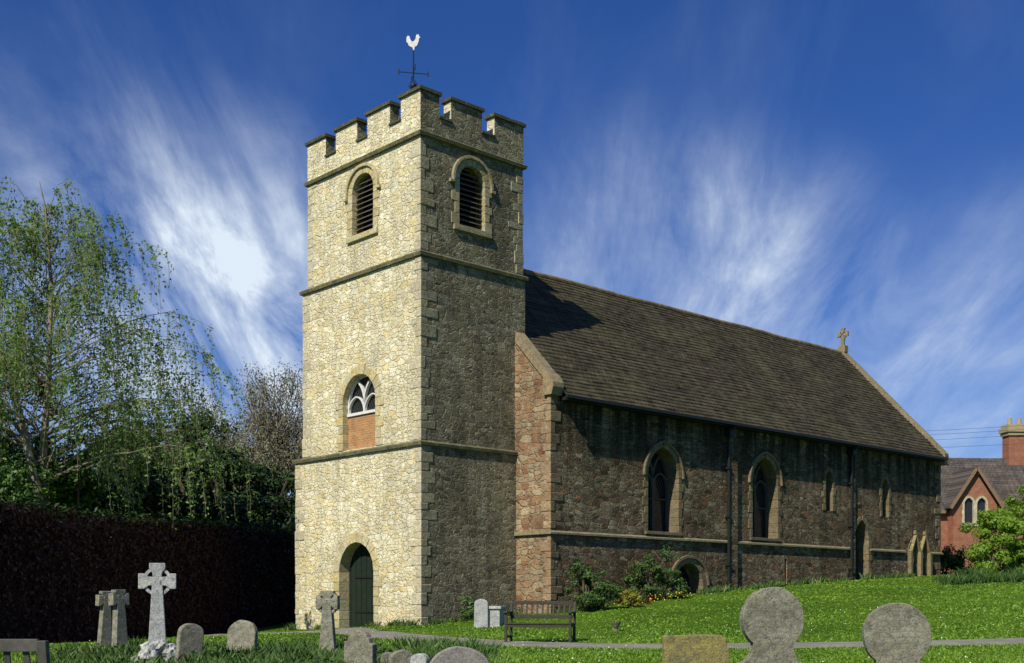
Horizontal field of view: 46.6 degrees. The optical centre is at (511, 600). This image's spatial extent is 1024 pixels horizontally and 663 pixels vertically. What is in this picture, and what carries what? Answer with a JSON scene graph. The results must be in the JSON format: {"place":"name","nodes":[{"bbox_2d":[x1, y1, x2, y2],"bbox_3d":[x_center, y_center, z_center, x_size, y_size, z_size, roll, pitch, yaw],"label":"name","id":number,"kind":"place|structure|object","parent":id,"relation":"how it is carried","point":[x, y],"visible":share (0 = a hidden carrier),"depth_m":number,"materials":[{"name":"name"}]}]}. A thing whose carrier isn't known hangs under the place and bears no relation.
{"place":"outdoors","nodes":[
{"label":"outdoors","id":0,"kind":"place"},
{"bbox_2d":[204,630,340,635],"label":"churchyard path","id":1,"kind":"structure","parent":0,"point":[272,632],"depth_m":34.84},
{"bbox_2d":[0,0,1023,495],"label":"sky","id":2,"kind":"structure","parent":0,"point":[809,171],"materials":[{"name":"blue"}]},
{"bbox_2d":[0,572,1023,662],"bbox_3d":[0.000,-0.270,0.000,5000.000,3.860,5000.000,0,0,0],"label":"ground","id":3,"kind":"structure","parent":0,"point":[738,601],"depth_m":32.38,"materials":[{"name":"green plant"}]},
{"bbox_2d":[0,639,49,662],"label":"park bench","id":4,"kind":"object","parent":3,"relation":"on","point":[26,647],"visible":1,"depth_m":7.43,"materials":[{"name":"grey wood"}]},
{"bbox_2d":[0,348,70,457],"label":"copper beech tree","id":5,"kind":"object","parent":3,"relation":"on","point":[41,394],"visible":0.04,"depth_m":52.00,"materials":[{"name":"green plant"}]},
{"bbox_2d":[0,397,120,510],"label":"young elder tree","id":6,"kind":"object","parent":3,"relation":"on","point":[14,471],"visible":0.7,"depth_m":40.47,"materials":[{"name":"green plant"}]},
{"bbox_2d":[90,591,111,649],"bbox_3d":[-8.619,0.493,25.179,0.320,1.385,0.494,4,3,44],"label":"stone cross headstone","id":7,"kind":"object","parent":3,"relation":"on","point":[104,636],"visible":0.56,"depth_m":25.09,"materials":[{"name":"grey stone"}]},
{"bbox_2d":[108,590,135,650],"bbox_3d":[-7.932,0.485,24.014,0.320,1.408,0.520,-3,-2,36],"label":"stone cross headstone","id":8,"kind":"object","parent":3,"relation":"on","point":[118,600],"visible":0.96,"depth_m":23.94,"materials":[{"name":"grey stone"}]},
{"bbox_2d":[0,176,254,530],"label":"weeping birch tree","id":9,"kind":"object","parent":3,"relation":"on","point":[14,343],"visible":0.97,"depth_m":39.59,"materials":[{"name":"green plant"}]},
{"bbox_2d":[0,495,295,643],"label":"copper beech hedge","id":10,"kind":"object","parent":3,"relation":"on","point":[61,567],"visible":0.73,"depth_m":37.55,"materials":[{"name":"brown plant"}]},
{"bbox_2d":[0,410,295,532],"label":"laurel shrub mass","id":11,"kind":"object","parent":3,"relation":"on","point":[270,510],"visible":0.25,"depth_m":49.55,"materials":[{"name":"green plant"}]},
{"bbox_2d":[131,563,175,662],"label":"celtic cross headstone","id":12,"kind":"object","parent":3,"relation":"on","point":[155,644],"visible":0.84,"depth_m":19.92,"materials":[{"name":"stone"}]},
{"bbox_2d":[174,623,203,661],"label":"headstone","id":13,"kind":"object","parent":3,"relation":"on","point":[190,636],"visible":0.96,"depth_m":18.97,"materials":[{"name":"grey stone"}]},
{"bbox_2d":[137,363,273,499],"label":"budding ash tree","id":14,"kind":"object","parent":3,"relation":"on","point":[228,435],"visible":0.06,"depth_m":69.33,"materials":[{"name":"green plant"}]},
{"bbox_2d":[50,639,395,662],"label":"dock and nettle clumps","id":15,"kind":"object","parent":3,"relation":"on","point":[126,651],"visible":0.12,"depth_m":20.67,"materials":[{"name":"green plant"}]},
{"bbox_2d":[161,360,302,497],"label":"budding ash tree","id":16,"kind":"object","parent":3,"relation":"on","point":[296,399],"visible":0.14,"depth_m":71.19,"materials":[{"name":"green plant"}]},
{"bbox_2d":[226,620,257,650],"bbox_3d":[-5.006,0.818,22.030,0.602,0.920,0.110,0,-7,20],"label":"headstone","id":17,"kind":"object","parent":3,"relation":"on","point":[244,633],"visible":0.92,"depth_m":21.99,"materials":[{"name":"grey stone"}]},
{"bbox_2d":[204,357,302,497],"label":"budding ash tree","id":18,"kind":"object","parent":3,"relation":"on","point":[281,461],"visible":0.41,"depth_m":70.74,"materials":[{"name":"brown plant"}]},
{"bbox_2d":[241,350,302,494],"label":"budding ash tree","id":19,"kind":"object","parent":3,"relation":"on","point":[286,409],"visible":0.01,"depth_m":75.77,"materials":[{"name":"brown plant"}]},
{"bbox_2d":[274,421,302,474],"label":"budding ash tree","id":20,"kind":"object","parent":3,"relation":"on","point":[295,446],"visible":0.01,"depth_m":70.45,"materials":[{"name":"brown plant"}]},
{"bbox_2d":[316,590,339,652],"bbox_3d":[-3.409,0.489,22.000,0.546,1.353,0.320,0,0,14],"label":"celtic cross headstone","id":21,"kind":"object","parent":3,"relation":"on","point":[327,604],"visible":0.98,"depth_m":21.94,"materials":[{"name":"grey stone"}]},
{"bbox_2d":[344,630,376,662],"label":"headstone","id":22,"kind":"object","parent":3,"relation":"on","point":[360,646],"visible":1,"depth_m":16.90,"materials":[{"name":"grey stone"}]},
{"bbox_2d":[380,652,391,662],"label":"headstone","id":23,"kind":"object","parent":3,"relation":"on","point":[385,655],"visible":0.6,"depth_m":16.54,"materials":[{"name":"grey stone"}]},
{"bbox_2d":[388,649,412,662],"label":"headstone","id":24,"kind":"object","parent":3,"relation":"on","point":[401,656],"visible":0.88,"depth_m":15.94,"materials":[{"name":"grey stone"}]},
{"bbox_2d":[410,653,429,662],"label":"headstone","id":25,"kind":"object","parent":3,"relation":"on","point":[420,658],"visible":1,"depth_m":15.34,"materials":[{"name":"stone"}]},
{"bbox_2d":[430,646,489,662],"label":"headstone","id":26,"kind":"object","parent":3,"relation":"on","point":[457,654],"visible":1,"depth_m":13.94,"materials":[{"name":"stone"}]},
{"bbox_2d":[458,595,475,620],"bbox_3d":[-1.092,0.271,37.467,1.236,0.913,0.770,0,0,-26],"label":"rose bush","id":27,"kind":"object","parent":3,"relation":"on","point":[465,613],"visible":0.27,"depth_m":37.17,"materials":[{"name":"green plant"}]},
{"bbox_2d":[474,599,488,627],"bbox_3d":[-0.877,0.460,34.000,0.403,1.018,0.120,0,0,9],"label":"headstone","id":28,"kind":"object","parent":3,"relation":"on","point":[481,618],"visible":0.81,"depth_m":33.94,"materials":[{"name":"stone"}]},
{"bbox_2d":[488,606,506,626],"bbox_3d":[-0.489,0.499,34.398,0.540,0.680,0.900,0,0,11],"label":"chest tomb","id":29,"kind":"object","parent":3,"relation":"on","point":[496,616],"visible":0.73,"depth_m":34.00,"materials":[{"name":"stone"}]},
{"bbox_2d":[16,565,1023,662],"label":"long grass","id":30,"kind":"structure","parent":3,"relation":"on","point":[300,653],"depth_m":22.34,"materials":[{"name":"green plant"}]},
{"bbox_2d":[89,609,1017,662],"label":"daisy flowers","id":31,"kind":"object","parent":3,"relation":"on","point":[705,617],"visible":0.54,"depth_m":25.66,"materials":[{"name":"white plant"}]},
{"bbox_2d":[562,557,621,611],"bbox_3d":[2.618,-0.404,37.849,1.787,1.952,1.297,0,0,-19],"label":"climbing rose shrub","id":32,"kind":"object","parent":3,"relation":"on","point":[588,599],"visible":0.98,"depth_m":37.70,"materials":[{"name":"green plant"}]},
{"bbox_2d":[611,622,620,630],"bbox_3d":[2.621,0.663,30.000,0.260,0.260,0.260,0,0,0],"label":"urn planter","id":33,"kind":"object","parent":3,"relation":"on","point":[615,625],"visible":0.94,"depth_m":29.93,"materials":[{"name":"stone"}]},
{"bbox_2d":[292,34,948,629],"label":"stone church","id":34,"kind":"structure","parent":3,"relation":"on","point":[490,418],"depth_m":39.74,"materials":[{"name":"stone"}]},
{"bbox_2d":[350,544,373,626],"bbox_3d":[-4.781,-0.160,39.423,0.080,3.520,1.940,0,0,-43],"label":"west door","id":35,"kind":"structure","parent":34,"relation":"in","point":[355,567],"depth_m":39.70,"materials":[{"name":"green wood"}]},
{"bbox_2d":[351,377,375,413],"bbox_3d":[-4.786,-6.823,39.282,0.020,1.245,1.850,0,0,-43],"label":"west window glass","id":36,"kind":"structure","parent":34,"relation":"in","point":[357,406],"depth_m":39.50,"materials":[{"name":"glass"}]},
{"bbox_2d":[647,454,764,537],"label":"nave window glass","id":37,"kind":"structure","parent":34,"relation":"in","point":[659,486],"depth_m":42.80,"materials":[{"name":"black glass"}]},
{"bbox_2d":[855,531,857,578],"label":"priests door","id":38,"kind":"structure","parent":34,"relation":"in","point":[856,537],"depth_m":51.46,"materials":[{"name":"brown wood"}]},
{"bbox_2d":[617,589,643,607],"bbox_3d":[3.774,0.030,38.210,0.873,0.809,0.812,0,0,0],"label":"golden shrub","id":39,"kind":"object","parent":3,"relation":"on","point":[630,595],"visible":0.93,"depth_m":37.99,"materials":[{"name":"yellow plant"}]},
{"bbox_2d":[613,545,690,602],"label":"climbing rose shrub","id":40,"kind":"object","parent":3,"relation":"on","point":[647,588],"visible":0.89,"depth_m":40.29,"materials":[{"name":"green plant"}]},
{"bbox_2d":[662,634,728,662],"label":"headstone","id":41,"kind":"object","parent":3,"relation":"on","point":[700,648],"visible":1,"depth_m":12.94,"materials":[{"name":"beige stone"}]},
{"bbox_2d":[739,587,803,662],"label":"headstone","id":42,"kind":"object","parent":3,"relation":"on","point":[771,619],"visible":1,"depth_m":13.44,"materials":[{"name":"grey stone"}]},
{"bbox_2d":[862,603,931,662],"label":"headstone","id":43,"kind":"object","parent":3,"relation":"on","point":[896,632],"visible":1,"depth_m":13.44,"materials":[{"name":"grey stone"}]},
{"bbox_2d":[940,536,1023,573],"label":"boundary hedge","id":44,"kind":"object","parent":3,"relation":"on","point":[951,561],"visible":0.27,"depth_m":59.72,"materials":[{"name":"green plant"}]},
{"bbox_2d":[940,512,1023,573],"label":"house walls","id":45,"kind":"structure","parent":3,"relation":"on","point":[943,519],"depth_m":82.12,"materials":[{"name":"red brick"}]},
{"bbox_2d":[947,472,996,571],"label":"gable bay","id":46,"kind":"object","parent":45,"relation":"on","point":[976,488],"visible":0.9,"depth_m":81.34,"materials":[{"name":"red brick"}]},
{"bbox_2d":[962,496,987,525],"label":"window surrounds","id":47,"kind":"object","parent":45,"relation":"attached to","point":[974,508],"visible":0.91,"depth_m":81.32,"materials":[{"name":"stone"}]},
{"bbox_2d":[964,498,984,522],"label":"house window glass","id":48,"kind":"object","parent":47,"relation":"in","point":[968,508],"visible":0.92,"depth_m":81.51,"materials":[{"name":"glass"}]},
{"bbox_2d":[941,468,1018,512],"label":"barge boards","id":49,"kind":"object","parent":45,"relation":"attached to","point":[968,482],"visible":0.66,"depth_m":81.00,"materials":[{"name":"brown paint"}]},
{"bbox_2d":[1002,435,1023,464],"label":"chimney stack","id":50,"kind":"object","parent":45,"relation":"on","point":[1013,452],"visible":0.67,"depth_m":85.60,"materials":[{"name":"red brick"}]},
{"bbox_2d":[998,418,1023,436],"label":"chimney corbels","id":51,"kind":"object","parent":50,"relation":"on","point":[1012,429],"visible":0.94,"depth_m":85.51,"materials":[{"name":"stone"}]},
{"bbox_2d":[958,484,1023,572],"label":"lime maple tree","id":52,"kind":"object","parent":3,"relation":"on","point":[1008,525],"visible":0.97,"depth_m":54.36,"materials":[{"name":"green plant"}]},
{"bbox_2d":[335,628,1023,648],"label":"churchyard path","id":53,"kind":"structure","parent":0,"point":[382,634],"depth_m":23.98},
{"bbox_2d":[503,601,575,642],"bbox_3d":[0.626,0.480,26.224,1.524,0.940,0.649,0,0,14],"label":"park bench","id":54,"kind":"object","parent":53,"relation":"on","point":[569,625],"visible":0.96,"depth_m":26.32,"materials":[{"name":"brown wood"}]},
{"bbox_2d":[931,425,1023,446],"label":"power lines","id":55,"kind":"object","parent":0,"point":[979,437],"visible":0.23,"depth_m":80.87,"materials":[{"name":"black metal"}]},
{"bbox_2d":[940,458,1023,511],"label":"house roof","id":56,"kind":"structure","parent":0,"point":[1004,478],"depth_m":84.30,"materials":[{"name":"grey tile"}]}
]}

